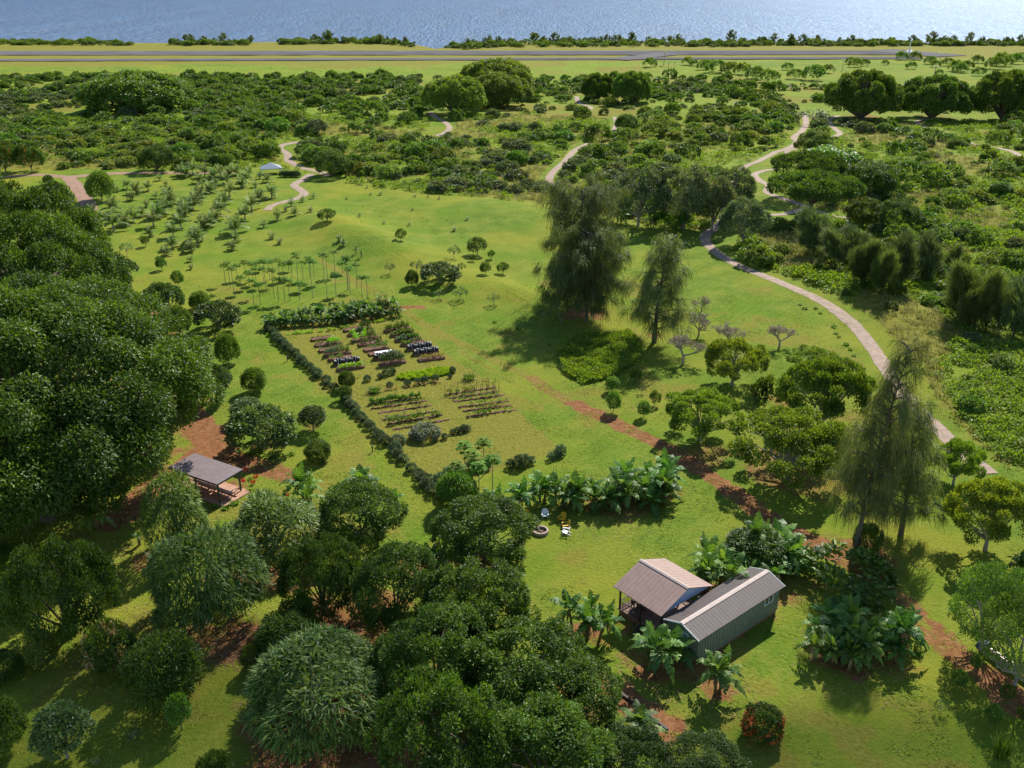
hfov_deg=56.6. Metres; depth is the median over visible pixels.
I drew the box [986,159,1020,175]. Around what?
shrub
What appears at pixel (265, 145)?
shrub
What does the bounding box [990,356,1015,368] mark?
shrub
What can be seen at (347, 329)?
raised bed
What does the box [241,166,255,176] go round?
coconut palm
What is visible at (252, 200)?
coconut palm
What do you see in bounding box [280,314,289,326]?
banana plant
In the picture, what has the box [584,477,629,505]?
banana plant
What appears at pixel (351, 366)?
raised bed
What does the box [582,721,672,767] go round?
tree
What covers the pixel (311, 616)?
bush
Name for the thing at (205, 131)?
shrub
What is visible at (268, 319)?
banana plant
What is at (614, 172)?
shrub
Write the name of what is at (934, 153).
shrub
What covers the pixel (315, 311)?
banana plant
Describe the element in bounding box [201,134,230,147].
shrub
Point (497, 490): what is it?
banana plant
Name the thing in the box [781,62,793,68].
tree
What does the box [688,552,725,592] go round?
banana plant
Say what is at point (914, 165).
shrub
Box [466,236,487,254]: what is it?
tree
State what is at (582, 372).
leafy bed
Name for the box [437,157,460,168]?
shrub
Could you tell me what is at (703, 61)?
tree
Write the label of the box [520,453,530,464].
border plant
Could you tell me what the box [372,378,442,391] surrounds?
border row
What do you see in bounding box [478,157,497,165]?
shrub
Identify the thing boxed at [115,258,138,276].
tree
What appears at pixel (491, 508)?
tree
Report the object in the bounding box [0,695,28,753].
tree
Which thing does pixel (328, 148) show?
shrub
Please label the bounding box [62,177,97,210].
road
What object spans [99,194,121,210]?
coconut palm
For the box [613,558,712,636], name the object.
lanai
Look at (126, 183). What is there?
coconut palm
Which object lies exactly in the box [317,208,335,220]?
tree
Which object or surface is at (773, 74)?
tree
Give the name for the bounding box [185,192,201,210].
coconut palm
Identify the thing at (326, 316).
banana plant
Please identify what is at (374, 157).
shrub
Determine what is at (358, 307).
banana plant
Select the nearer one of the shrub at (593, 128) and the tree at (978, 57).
the shrub at (593, 128)
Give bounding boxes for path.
[262,174,313,210]
[279,141,331,175]
[428,112,451,135]
[545,143,587,182]
[574,96,592,109]
[611,117,617,131]
[700,114,997,473]
[751,169,806,206]
[772,208,847,218]
[784,148,797,153]
[827,115,842,136]
[914,119,1023,157]
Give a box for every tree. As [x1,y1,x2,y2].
[0,139,22,172]
[0,170,112,280]
[0,208,136,352]
[0,267,226,532]
[0,377,148,540]
[0,533,122,644]
[0,541,14,561]
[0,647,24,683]
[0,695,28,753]
[12,140,46,170]
[27,698,97,762]
[42,174,53,182]
[73,69,197,111]
[79,616,137,676]
[83,169,115,199]
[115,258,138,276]
[117,627,206,713]
[119,243,133,255]
[135,143,174,170]
[140,236,149,244]
[141,281,184,310]
[155,257,166,268]
[163,690,192,729]
[165,305,191,334]
[169,270,183,283]
[188,290,210,308]
[188,362,232,400]
[191,299,241,328]
[194,748,234,767]
[212,332,240,363]
[216,32,228,40]
[218,263,228,283]
[222,260,231,287]
[223,403,297,450]
[225,265,235,295]
[228,396,260,415]
[232,263,240,279]
[235,275,245,292]
[239,367,266,392]
[240,259,248,275]
[242,270,253,286]
[246,261,256,277]
[246,278,255,305]
[249,266,258,276]
[253,281,264,304]
[253,607,320,663]
[257,258,267,292]
[257,266,266,282]
[266,267,276,294]
[271,276,282,299]
[273,257,283,276]
[275,531,362,620]
[277,261,287,276]
[278,276,288,298]
[283,279,292,299]
[286,259,295,273]
[291,251,300,298]
[293,281,305,291]
[296,404,326,430]
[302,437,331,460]
[303,258,314,297]
[305,119,328,135]
[309,33,317,39]
[312,147,353,175]
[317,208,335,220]
[317,476,408,545]
[318,252,327,273]
[321,29,333,39]
[321,278,331,290]
[324,32,332,40]
[329,250,338,268]
[330,270,339,297]
[336,260,347,272]
[341,254,350,289]
[342,539,442,633]
[343,256,351,289]
[343,266,354,294]
[352,262,360,281]
[356,275,364,297]
[360,274,371,295]
[362,662,512,767]
[365,598,494,709]
[375,33,382,40]
[384,263,394,269]
[395,228,406,238]
[405,269,418,284]
[410,260,422,271]
[419,73,487,110]
[419,260,460,282]
[421,555,542,655]
[428,492,540,566]
[433,290,444,295]
[435,468,478,506]
[447,244,460,254]
[447,460,467,486]
[451,286,468,299]
[455,440,474,470]
[456,614,596,727]
[458,57,534,87]
[463,448,481,477]
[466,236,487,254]
[469,460,487,494]
[469,688,617,767]
[473,71,534,106]
[474,436,492,474]
[481,454,501,490]
[486,293,500,304]
[520,647,625,740]
[529,31,537,41]
[536,310,548,321]
[550,32,559,39]
[555,313,566,321]
[580,72,613,98]
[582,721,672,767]
[604,376,620,389]
[605,390,621,411]
[608,166,672,225]
[612,70,652,101]
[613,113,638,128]
[616,34,622,40]
[628,31,636,39]
[630,368,641,381]
[637,400,650,417]
[642,57,657,65]
[649,390,661,405]
[653,162,717,228]
[657,728,752,767]
[665,387,746,440]
[674,33,681,40]
[681,56,693,63]
[689,60,698,64]
[694,174,737,229]
[696,59,713,68]
[704,337,770,385]
[705,58,724,71]
[715,164,757,219]
[716,195,774,242]
[720,61,740,72]
[723,526,794,568]
[726,29,736,39]
[726,404,849,490]
[733,61,751,73]
[744,65,763,77]
[758,68,781,80]
[765,167,867,208]
[769,33,779,41]
[770,149,847,178]
[774,355,877,422]
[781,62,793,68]
[785,344,849,365]
[786,67,803,77]
[788,33,795,42]
[791,539,900,615]
[793,129,834,149]
[797,33,807,41]
[797,108,830,124]
[801,64,826,78]
[823,64,835,71]
[823,68,905,118]
[834,157,896,196]
[842,196,884,223]
[847,34,856,41]
[847,57,862,65]
[862,58,870,64]
[871,168,900,192]
[873,197,926,229]
[895,51,908,58]
[899,73,976,118]
[905,61,917,67]
[908,34,916,40]
[909,50,922,58]
[923,56,935,62]
[926,30,938,41]
[927,436,987,484]
[930,59,940,65]
[934,69,943,73]
[934,699,948,711]
[941,57,953,64]
[941,475,1023,550]
[945,559,1023,650]
[947,59,964,69]
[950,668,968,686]
[951,62,968,70]
[964,32,975,40]
[964,60,974,67]
[969,68,1023,120]
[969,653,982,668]
[971,66,987,74]
[972,54,984,61]
[980,583,1023,685]
[984,55,1006,67]
[994,51,1014,64]
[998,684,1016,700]
[1008,52,1023,61]
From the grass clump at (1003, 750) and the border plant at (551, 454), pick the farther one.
the border plant at (551, 454)
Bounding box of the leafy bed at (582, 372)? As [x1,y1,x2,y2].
[557,328,643,383]
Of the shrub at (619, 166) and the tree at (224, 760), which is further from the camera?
the shrub at (619, 166)
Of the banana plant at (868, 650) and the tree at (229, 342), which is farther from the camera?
the tree at (229, 342)
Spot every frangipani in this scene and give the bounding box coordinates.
[666,334,705,363]
[689,312,715,336]
[691,296,710,311]
[715,321,750,338]
[766,324,798,347]
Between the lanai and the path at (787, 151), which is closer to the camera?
the lanai
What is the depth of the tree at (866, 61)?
655.92 m
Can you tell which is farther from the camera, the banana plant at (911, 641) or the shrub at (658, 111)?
the shrub at (658, 111)
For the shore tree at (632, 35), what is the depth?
867.78 m
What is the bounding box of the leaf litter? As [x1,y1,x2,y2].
[28,300,920,767]
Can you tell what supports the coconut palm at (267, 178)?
on the ground at (764, 652)
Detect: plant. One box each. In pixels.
[70,498,116,531]
[130,531,142,545]
[210,502,218,509]
[221,504,231,510]
[227,499,238,505]
[260,314,273,325]
[268,452,275,459]
[270,315,280,327]
[272,313,287,327]
[279,462,324,505]
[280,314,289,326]
[281,308,290,316]
[284,314,296,327]
[287,309,296,318]
[294,313,305,325]
[295,307,302,314]
[300,306,312,315]
[301,312,312,326]
[308,315,316,324]
[311,306,323,315]
[312,302,327,316]
[313,314,326,324]
[322,312,333,323]
[328,313,338,323]
[329,301,339,312]
[332,312,342,322]
[334,303,350,322]
[336,307,355,322]
[343,464,378,492]
[346,300,357,319]
[349,302,365,319]
[356,299,367,313]
[361,296,373,314]
[363,303,379,318]
[372,304,386,316]
[374,299,389,310]
[375,292,382,303]
[381,293,389,312]
[383,296,399,311]
[387,301,405,317]
[389,488,403,511]
[420,542,450,567]
[425,474,434,483]
[433,472,442,481]
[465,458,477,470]
[478,482,509,512]
[503,475,542,507]
[505,458,515,468]
[512,453,526,468]
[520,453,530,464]
[527,469,555,509]
[528,455,535,464]
[541,471,592,513]
[546,451,554,459]
[546,588,624,641]
[552,447,563,457]
[554,471,587,509]
[555,443,566,453]
[562,470,611,512]
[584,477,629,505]
[590,466,644,515]
[603,457,644,507]
[610,206,631,224]
[613,473,659,501]
[615,699,667,743]
[626,620,700,684]
[631,471,669,518]
[638,447,688,499]
[643,211,660,227]
[647,468,682,508]
[673,210,691,230]
[685,530,749,589]
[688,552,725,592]
[696,644,746,697]
[725,541,793,580]
[739,511,786,574]
[747,517,813,573]
[774,532,814,574]
[793,623,844,662]
[800,597,849,660]
[819,633,884,671]
[829,593,886,661]
[837,632,874,672]
[860,622,905,655]
[869,603,930,654]
[876,628,915,672]
[904,627,927,650]
[913,648,925,657]
[1003,550,1023,577]
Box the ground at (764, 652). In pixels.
[0,42,1023,767]
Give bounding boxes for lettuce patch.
[396,366,453,379]
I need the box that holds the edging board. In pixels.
[622,692,668,730]
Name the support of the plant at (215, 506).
on the ground at (764, 652)
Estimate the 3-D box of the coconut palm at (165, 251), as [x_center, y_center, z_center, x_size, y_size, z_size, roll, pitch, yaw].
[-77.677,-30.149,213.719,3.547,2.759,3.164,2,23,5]
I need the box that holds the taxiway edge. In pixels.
[0,57,839,59]
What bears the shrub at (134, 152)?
on the ground at (764, 652)
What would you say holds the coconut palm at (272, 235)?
on the ground at (764, 652)
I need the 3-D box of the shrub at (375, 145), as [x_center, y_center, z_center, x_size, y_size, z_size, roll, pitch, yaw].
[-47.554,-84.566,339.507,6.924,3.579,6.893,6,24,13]
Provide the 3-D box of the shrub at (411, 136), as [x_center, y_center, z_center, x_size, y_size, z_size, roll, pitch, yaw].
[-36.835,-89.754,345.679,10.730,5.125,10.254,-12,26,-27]
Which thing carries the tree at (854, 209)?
on the ground at (764, 652)
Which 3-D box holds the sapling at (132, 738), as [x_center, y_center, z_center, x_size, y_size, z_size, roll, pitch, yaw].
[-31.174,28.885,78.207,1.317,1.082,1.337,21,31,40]
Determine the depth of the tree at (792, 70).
574.69 m
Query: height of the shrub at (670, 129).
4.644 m
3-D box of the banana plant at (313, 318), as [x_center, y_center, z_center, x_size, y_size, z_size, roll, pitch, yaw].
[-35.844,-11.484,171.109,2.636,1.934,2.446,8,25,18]
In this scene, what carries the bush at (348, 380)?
on the ground at (764, 652)
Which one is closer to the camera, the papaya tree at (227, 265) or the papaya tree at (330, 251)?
the papaya tree at (227, 265)
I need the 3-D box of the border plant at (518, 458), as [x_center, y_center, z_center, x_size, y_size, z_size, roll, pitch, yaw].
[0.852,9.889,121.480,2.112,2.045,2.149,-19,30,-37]
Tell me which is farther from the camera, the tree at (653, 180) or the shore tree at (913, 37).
the shore tree at (913, 37)
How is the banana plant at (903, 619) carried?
on the ground at (764, 652)
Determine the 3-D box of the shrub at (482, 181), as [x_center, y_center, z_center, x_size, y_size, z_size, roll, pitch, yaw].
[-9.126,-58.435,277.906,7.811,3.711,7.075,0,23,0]
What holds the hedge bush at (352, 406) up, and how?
on the ground at (764, 652)
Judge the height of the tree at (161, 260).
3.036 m
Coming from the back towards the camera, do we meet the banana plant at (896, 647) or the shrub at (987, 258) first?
the shrub at (987, 258)
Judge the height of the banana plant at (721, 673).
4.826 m
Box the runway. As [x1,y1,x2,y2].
[0,50,896,54]
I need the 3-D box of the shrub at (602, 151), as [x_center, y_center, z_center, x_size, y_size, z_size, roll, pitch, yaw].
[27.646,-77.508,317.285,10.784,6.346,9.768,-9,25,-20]
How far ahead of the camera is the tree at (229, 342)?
152.41 m
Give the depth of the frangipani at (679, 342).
153.32 m
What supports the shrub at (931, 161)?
on the ground at (764, 652)
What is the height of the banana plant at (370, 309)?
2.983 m
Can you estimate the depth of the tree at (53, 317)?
103.80 m
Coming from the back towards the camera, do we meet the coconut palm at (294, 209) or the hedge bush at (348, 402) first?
the coconut palm at (294, 209)
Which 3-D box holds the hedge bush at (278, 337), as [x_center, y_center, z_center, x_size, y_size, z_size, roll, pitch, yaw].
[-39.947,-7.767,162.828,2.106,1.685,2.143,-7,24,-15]
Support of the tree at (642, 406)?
on the ground at (764, 652)
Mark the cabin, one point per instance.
(717, 618)
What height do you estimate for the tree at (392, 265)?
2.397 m
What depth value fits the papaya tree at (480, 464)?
112.07 m
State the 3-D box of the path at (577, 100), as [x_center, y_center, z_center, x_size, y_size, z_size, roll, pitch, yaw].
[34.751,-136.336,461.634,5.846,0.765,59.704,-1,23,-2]
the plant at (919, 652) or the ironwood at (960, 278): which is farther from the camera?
the ironwood at (960, 278)
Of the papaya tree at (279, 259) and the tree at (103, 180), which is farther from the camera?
the tree at (103, 180)
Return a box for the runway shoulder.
[0,50,865,51]
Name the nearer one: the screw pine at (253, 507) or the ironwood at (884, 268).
the screw pine at (253, 507)
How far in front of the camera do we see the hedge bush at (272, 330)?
166.29 m
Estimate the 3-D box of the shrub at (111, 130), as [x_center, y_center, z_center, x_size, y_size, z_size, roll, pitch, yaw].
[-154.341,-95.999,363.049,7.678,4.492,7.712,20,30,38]
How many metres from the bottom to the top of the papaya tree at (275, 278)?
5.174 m
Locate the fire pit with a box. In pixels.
[532,525,548,536]
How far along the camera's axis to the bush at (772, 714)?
77.34 m
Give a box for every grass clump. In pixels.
[366,383,383,393]
[462,371,476,380]
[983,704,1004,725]
[989,724,1022,759]
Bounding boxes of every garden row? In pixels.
[368,391,421,404]
[371,398,426,409]
[378,403,432,413]
[382,407,436,420]
[387,409,442,424]
[392,419,449,430]
[445,378,495,394]
[449,382,498,398]
[453,391,503,401]
[458,397,508,407]
[464,402,510,411]
[467,406,516,417]
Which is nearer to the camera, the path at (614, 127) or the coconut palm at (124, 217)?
the coconut palm at (124, 217)
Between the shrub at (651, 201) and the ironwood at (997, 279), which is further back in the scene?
the shrub at (651, 201)
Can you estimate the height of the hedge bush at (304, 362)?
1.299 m
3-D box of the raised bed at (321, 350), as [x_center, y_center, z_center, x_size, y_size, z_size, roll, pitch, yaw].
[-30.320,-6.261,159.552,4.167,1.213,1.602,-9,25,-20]
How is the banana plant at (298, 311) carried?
on the ground at (764, 652)
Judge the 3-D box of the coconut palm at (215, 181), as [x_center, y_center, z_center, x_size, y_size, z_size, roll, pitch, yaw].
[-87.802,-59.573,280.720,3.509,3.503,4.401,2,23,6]
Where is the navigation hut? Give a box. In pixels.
[903,41,913,55]
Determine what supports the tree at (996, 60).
on the ground at (764, 652)
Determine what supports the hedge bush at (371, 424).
on the ground at (764, 652)
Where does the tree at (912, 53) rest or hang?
on the ground at (764, 652)
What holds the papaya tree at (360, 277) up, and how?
on the ground at (764, 652)
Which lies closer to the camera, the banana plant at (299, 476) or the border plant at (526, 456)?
the banana plant at (299, 476)
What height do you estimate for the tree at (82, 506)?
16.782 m
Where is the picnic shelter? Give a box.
[168,453,249,506]
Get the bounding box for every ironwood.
[527,167,634,299]
[533,212,637,327]
[611,229,708,343]
[794,201,834,252]
[816,224,856,261]
[818,330,934,558]
[838,220,876,259]
[845,238,887,286]
[853,395,951,536]
[867,247,901,294]
[887,226,921,287]
[911,228,946,281]
[938,258,986,319]
[942,242,965,271]
[954,283,998,330]
[971,266,1012,329]
[992,274,1023,336]
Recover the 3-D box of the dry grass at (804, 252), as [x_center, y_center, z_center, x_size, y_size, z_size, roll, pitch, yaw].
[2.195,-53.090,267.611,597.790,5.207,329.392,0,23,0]
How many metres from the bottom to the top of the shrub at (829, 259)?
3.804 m
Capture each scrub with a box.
[0,35,1023,48]
[0,68,1023,379]
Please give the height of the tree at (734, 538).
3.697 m
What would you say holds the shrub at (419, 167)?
on the ground at (764, 652)
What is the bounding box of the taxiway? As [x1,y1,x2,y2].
[0,57,924,60]
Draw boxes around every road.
[1,172,234,177]
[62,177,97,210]
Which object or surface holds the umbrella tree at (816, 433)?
on the ground at (764, 652)
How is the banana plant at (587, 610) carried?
on the ground at (764, 652)
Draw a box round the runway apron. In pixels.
[866,49,964,56]
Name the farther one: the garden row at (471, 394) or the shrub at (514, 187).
the shrub at (514, 187)
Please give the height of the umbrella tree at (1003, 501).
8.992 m
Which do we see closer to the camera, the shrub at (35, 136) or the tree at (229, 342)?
the tree at (229, 342)
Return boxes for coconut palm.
[88,204,99,211]
[98,210,108,218]
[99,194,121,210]
[100,207,131,230]
[116,208,134,226]
[121,177,131,188]
[124,205,141,221]
[126,179,143,193]
[126,190,138,200]
[136,205,148,216]
[137,209,163,226]
[139,180,153,190]
[140,225,155,235]
[144,200,169,217]
[153,196,172,212]
[158,245,173,255]
[159,221,181,235]
[160,185,176,194]
[160,186,178,205]
[161,233,180,247]
[167,212,188,228]
[171,201,193,218]
[174,164,188,174]
[175,196,193,213]
[177,162,194,176]
[181,222,207,244]
[182,238,197,251]
[185,158,198,174]
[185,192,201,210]
[188,188,204,201]
[189,182,208,197]
[192,172,204,182]
[193,163,210,176]
[193,213,214,228]
[202,180,217,192]
[202,210,217,226]
[205,165,218,178]
[210,177,220,187]
[210,197,230,214]
[210,207,225,220]
[213,191,231,204]
[214,163,225,173]
[217,171,233,182]
[219,180,236,196]
[219,212,248,232]
[222,163,236,176]
[227,240,239,250]
[228,230,242,241]
[230,162,241,174]
[235,174,249,187]
[235,203,252,219]
[239,168,253,181]
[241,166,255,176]
[243,192,262,210]
[251,187,269,200]
[258,218,267,227]
[261,173,274,181]
[262,181,280,197]
[268,230,275,238]
[272,208,284,219]
[287,207,300,215]
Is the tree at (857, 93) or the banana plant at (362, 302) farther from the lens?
the tree at (857, 93)
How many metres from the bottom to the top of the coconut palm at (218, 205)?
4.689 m
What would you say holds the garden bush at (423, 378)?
on the ground at (764, 652)
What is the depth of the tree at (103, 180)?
261.99 m
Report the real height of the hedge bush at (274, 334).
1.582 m
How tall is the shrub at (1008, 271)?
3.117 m
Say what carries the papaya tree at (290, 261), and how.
on the ground at (764, 652)
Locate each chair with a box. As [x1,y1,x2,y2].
[541,508,548,518]
[557,512,566,521]
[561,520,571,528]
[562,527,570,535]
[631,599,636,607]
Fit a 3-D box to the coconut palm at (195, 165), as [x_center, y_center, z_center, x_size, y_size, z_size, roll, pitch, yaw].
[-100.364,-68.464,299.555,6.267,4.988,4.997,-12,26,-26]
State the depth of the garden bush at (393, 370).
149.61 m
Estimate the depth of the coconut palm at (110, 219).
232.91 m
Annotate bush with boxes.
[21,627,60,670]
[239,643,261,669]
[268,327,277,333]
[271,332,280,339]
[273,334,282,341]
[277,337,286,343]
[277,601,294,613]
[279,339,289,346]
[282,342,292,350]
[289,347,299,355]
[296,355,306,364]
[296,612,321,627]
[301,360,308,366]
[305,362,313,368]
[310,367,322,375]
[313,372,322,378]
[321,374,331,381]
[323,380,332,386]
[329,382,339,389]
[335,384,352,395]
[338,370,355,386]
[341,395,353,402]
[344,399,354,408]
[349,402,360,409]
[351,407,360,415]
[356,411,365,417]
[359,415,368,423]
[363,374,370,380]
[363,419,375,428]
[368,426,378,434]
[372,429,385,439]
[378,434,391,444]
[381,369,389,375]
[386,381,393,387]
[387,441,402,451]
[388,367,396,373]
[390,433,405,443]
[390,448,402,459]
[397,453,409,463]
[403,379,411,385]
[405,462,417,472]
[407,421,442,441]
[413,467,423,475]
[414,471,428,483]
[418,476,432,487]
[421,376,429,382]
[424,482,436,494]
[431,374,438,380]
[441,433,448,439]
[449,366,455,372]
[454,426,460,433]
[460,424,467,431]
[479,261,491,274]
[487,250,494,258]
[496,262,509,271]
[736,242,775,267]
[740,700,785,744]
[749,373,784,405]
[807,144,864,167]
[852,521,885,552]
[987,182,1014,195]
[1016,706,1023,722]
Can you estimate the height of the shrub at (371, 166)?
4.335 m
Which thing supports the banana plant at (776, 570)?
on the ground at (764, 652)
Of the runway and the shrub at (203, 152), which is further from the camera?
the runway
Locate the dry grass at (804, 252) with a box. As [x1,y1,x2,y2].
[0,112,1023,469]
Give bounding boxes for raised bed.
[311,334,335,341]
[315,334,341,347]
[318,342,344,352]
[323,345,350,357]
[328,352,351,361]
[333,356,359,366]
[336,361,364,371]
[343,318,371,331]
[347,325,373,336]
[351,327,376,342]
[358,333,383,346]
[363,339,388,351]
[368,349,393,356]
[373,350,397,360]
[379,348,405,366]
[384,320,410,332]
[390,326,414,337]
[394,332,419,342]
[400,336,423,346]
[406,341,431,351]
[412,346,438,356]
[417,352,444,361]
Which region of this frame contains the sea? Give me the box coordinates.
[0,0,1023,48]
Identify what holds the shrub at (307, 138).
on the ground at (764, 652)
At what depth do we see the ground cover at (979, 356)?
245.85 m
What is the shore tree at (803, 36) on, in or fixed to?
on the ground at (764, 652)
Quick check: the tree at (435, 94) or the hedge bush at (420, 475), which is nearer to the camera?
the hedge bush at (420, 475)
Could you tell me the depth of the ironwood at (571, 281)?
167.03 m
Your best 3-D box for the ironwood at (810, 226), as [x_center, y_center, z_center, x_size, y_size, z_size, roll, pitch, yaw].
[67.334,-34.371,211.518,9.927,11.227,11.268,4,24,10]
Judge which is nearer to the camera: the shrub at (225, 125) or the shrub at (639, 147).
the shrub at (639, 147)
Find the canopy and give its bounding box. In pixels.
[260,163,281,171]
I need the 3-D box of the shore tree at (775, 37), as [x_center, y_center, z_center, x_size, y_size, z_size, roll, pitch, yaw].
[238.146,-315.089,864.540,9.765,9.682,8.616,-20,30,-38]
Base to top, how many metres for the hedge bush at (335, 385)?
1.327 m
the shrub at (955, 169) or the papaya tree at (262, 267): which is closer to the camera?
the papaya tree at (262, 267)
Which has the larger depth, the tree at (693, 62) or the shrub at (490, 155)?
the tree at (693, 62)
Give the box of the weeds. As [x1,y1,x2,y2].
[0,281,1023,767]
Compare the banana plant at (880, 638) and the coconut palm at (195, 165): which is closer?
the banana plant at (880, 638)
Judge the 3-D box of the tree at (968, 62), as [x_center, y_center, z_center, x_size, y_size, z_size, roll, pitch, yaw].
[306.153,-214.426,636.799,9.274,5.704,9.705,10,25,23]
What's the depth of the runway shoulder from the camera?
778.50 m
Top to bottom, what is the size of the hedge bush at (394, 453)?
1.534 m
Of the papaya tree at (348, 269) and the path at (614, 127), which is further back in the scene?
the path at (614, 127)
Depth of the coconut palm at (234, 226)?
230.54 m
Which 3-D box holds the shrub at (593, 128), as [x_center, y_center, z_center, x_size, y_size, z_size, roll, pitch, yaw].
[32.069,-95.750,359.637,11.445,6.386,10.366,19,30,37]
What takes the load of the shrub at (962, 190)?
on the ground at (764, 652)
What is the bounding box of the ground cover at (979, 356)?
[3,110,1023,474]
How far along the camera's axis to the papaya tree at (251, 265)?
194.97 m
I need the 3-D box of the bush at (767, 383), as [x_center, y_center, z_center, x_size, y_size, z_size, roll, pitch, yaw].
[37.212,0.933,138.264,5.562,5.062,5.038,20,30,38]
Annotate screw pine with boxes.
[135,465,211,550]
[142,518,272,636]
[223,487,325,569]
[238,619,393,767]
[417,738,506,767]
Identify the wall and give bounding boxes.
[983,647,1023,681]
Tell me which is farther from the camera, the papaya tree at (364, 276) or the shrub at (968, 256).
the shrub at (968, 256)
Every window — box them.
[676,628,688,646]
[764,594,773,606]
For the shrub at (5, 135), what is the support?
on the ground at (764, 652)
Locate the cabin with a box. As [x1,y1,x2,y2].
[663,567,784,664]
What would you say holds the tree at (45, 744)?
on the ground at (764, 652)
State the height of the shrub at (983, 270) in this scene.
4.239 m
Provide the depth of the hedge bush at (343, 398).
139.14 m
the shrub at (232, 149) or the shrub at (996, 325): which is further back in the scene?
the shrub at (232, 149)
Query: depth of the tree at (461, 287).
183.23 m
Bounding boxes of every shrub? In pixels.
[0,117,11,123]
[0,131,18,141]
[13,132,30,139]
[19,129,37,137]
[21,111,39,116]
[27,134,40,140]
[31,117,53,125]
[37,124,55,130]
[38,134,57,140]
[65,135,80,146]
[65,147,81,158]
[66,138,87,147]
[81,149,98,158]
[84,135,103,146]
[92,128,110,134]
[99,127,117,135]
[105,142,127,148]
[113,136,129,142]
[113,148,131,156]
[113,154,137,166]
[115,141,139,150]
[117,106,137,116]
[129,136,149,141]
[130,148,142,156]
[135,139,155,145]
[136,122,156,129]
[140,113,164,123]
[161,152,177,163]
[165,123,181,131]
[167,137,186,144]
[171,141,195,152]
[173,154,195,167]
[178,144,200,151]
[186,151,205,161]
[190,150,207,160]
[194,132,218,142]
[195,130,212,137]
[196,140,214,148]
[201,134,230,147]
[208,146,232,154]
[213,153,235,165]
[214,130,231,135]
[215,120,237,131]
[221,145,243,158]
[227,131,248,143]
[236,136,261,153]
[256,140,282,156]
[264,116,290,131]
[276,107,298,117]
[283,109,305,121]
[293,123,313,133]
[293,143,310,155]
[296,117,316,125]
[301,136,320,144]
[301,144,327,160]
[303,137,323,146]
[311,145,330,157]
[320,139,347,150]
[347,152,369,163]
[348,162,368,175]
[360,163,379,174]
[362,161,380,171]
[364,99,389,112]
[367,153,387,162]
[370,142,387,150]
[370,164,394,178]
[376,132,397,142]
[397,111,417,123]
[397,131,426,143]
[404,141,430,156]
[411,163,429,173]
[419,144,439,154]
[419,153,443,163]
[425,139,450,149]
[426,180,444,191]
[432,146,454,159]
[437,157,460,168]
[442,175,464,185]
[446,137,464,144]
[448,164,470,172]
[456,179,469,186]
[468,177,493,188]
[472,172,496,179]
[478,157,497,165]
[480,151,500,163]
[487,179,508,190]
[491,149,507,154]
[493,153,505,161]
[494,158,519,171]
[501,137,515,147]
[504,121,523,130]
[504,184,523,193]
[505,149,529,164]
[507,168,529,179]
[509,139,532,150]
[516,131,533,138]
[518,177,536,187]
[531,180,550,191]
[532,128,554,140]
[553,129,573,140]
[566,154,588,164]
[573,105,591,117]
[579,143,609,159]
[579,157,610,172]
[583,123,611,139]
[598,96,616,106]
[600,169,621,180]
[602,162,625,171]
[605,141,627,155]
[608,150,621,157]
[610,127,635,141]
[621,203,645,214]
[623,129,639,138]
[623,153,649,163]
[634,140,661,153]
[640,120,667,135]
[643,108,666,120]
[644,143,666,156]
[644,195,669,207]
[649,161,673,171]
[652,115,675,126]
[655,208,680,228]
[661,128,683,137]
[662,153,681,162]
[663,130,683,140]
[673,142,701,157]
[685,121,703,128]
[692,132,710,142]
[707,131,729,141]
[729,131,750,144]
[740,123,757,130]
[745,130,760,139]
[745,249,777,266]
[748,122,762,130]
[760,102,780,113]
[765,120,784,131]
[767,242,792,255]
[768,217,790,231]
[769,252,785,264]
[809,118,829,126]
[812,255,844,272]
[853,120,875,132]
[856,122,877,131]
[865,192,884,201]
[866,221,886,232]
[877,236,897,249]
[880,188,907,200]
[882,235,897,248]
[883,223,916,238]
[884,159,904,170]
[884,164,907,181]
[895,158,924,175]
[901,138,924,150]
[909,138,927,146]
[914,209,937,221]
[916,163,953,184]
[920,168,942,180]
[920,215,943,226]
[920,293,941,306]
[921,217,949,228]
[922,150,940,157]
[922,159,938,165]
[924,226,953,241]
[933,261,952,277]
[934,177,958,187]
[935,278,949,290]
[936,133,955,141]
[936,186,961,197]
[936,291,948,296]
[939,297,952,310]
[943,163,966,175]
[943,193,973,209]
[944,218,977,234]
[945,137,969,148]
[949,188,966,193]
[953,226,977,241]
[956,393,987,414]
[960,253,971,262]
[962,331,982,343]
[964,189,990,202]
[964,227,995,244]
[972,266,990,279]
[974,264,1006,279]
[975,254,999,265]
[984,129,1010,142]
[985,249,1010,264]
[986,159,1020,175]
[988,318,1003,327]
[988,352,1009,362]
[989,264,1014,277]
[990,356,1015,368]
[991,247,1016,264]
[995,122,1016,130]
[997,191,1014,198]
[1002,110,1023,124]
[1003,119,1023,128]
[1004,154,1023,170]
[1004,236,1023,248]
[1007,125,1023,138]
[1007,252,1023,271]
[1010,188,1023,198]
[1012,438,1023,452]
[1013,166,1023,175]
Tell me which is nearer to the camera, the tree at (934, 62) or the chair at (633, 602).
the chair at (633, 602)
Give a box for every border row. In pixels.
[267,329,322,335]
[326,318,386,330]
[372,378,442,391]
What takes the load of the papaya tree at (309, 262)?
on the ground at (764, 652)
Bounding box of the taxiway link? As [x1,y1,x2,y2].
[604,53,678,59]
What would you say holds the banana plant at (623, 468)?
on the ground at (764, 652)
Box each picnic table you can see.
[190,479,214,490]
[209,485,238,498]

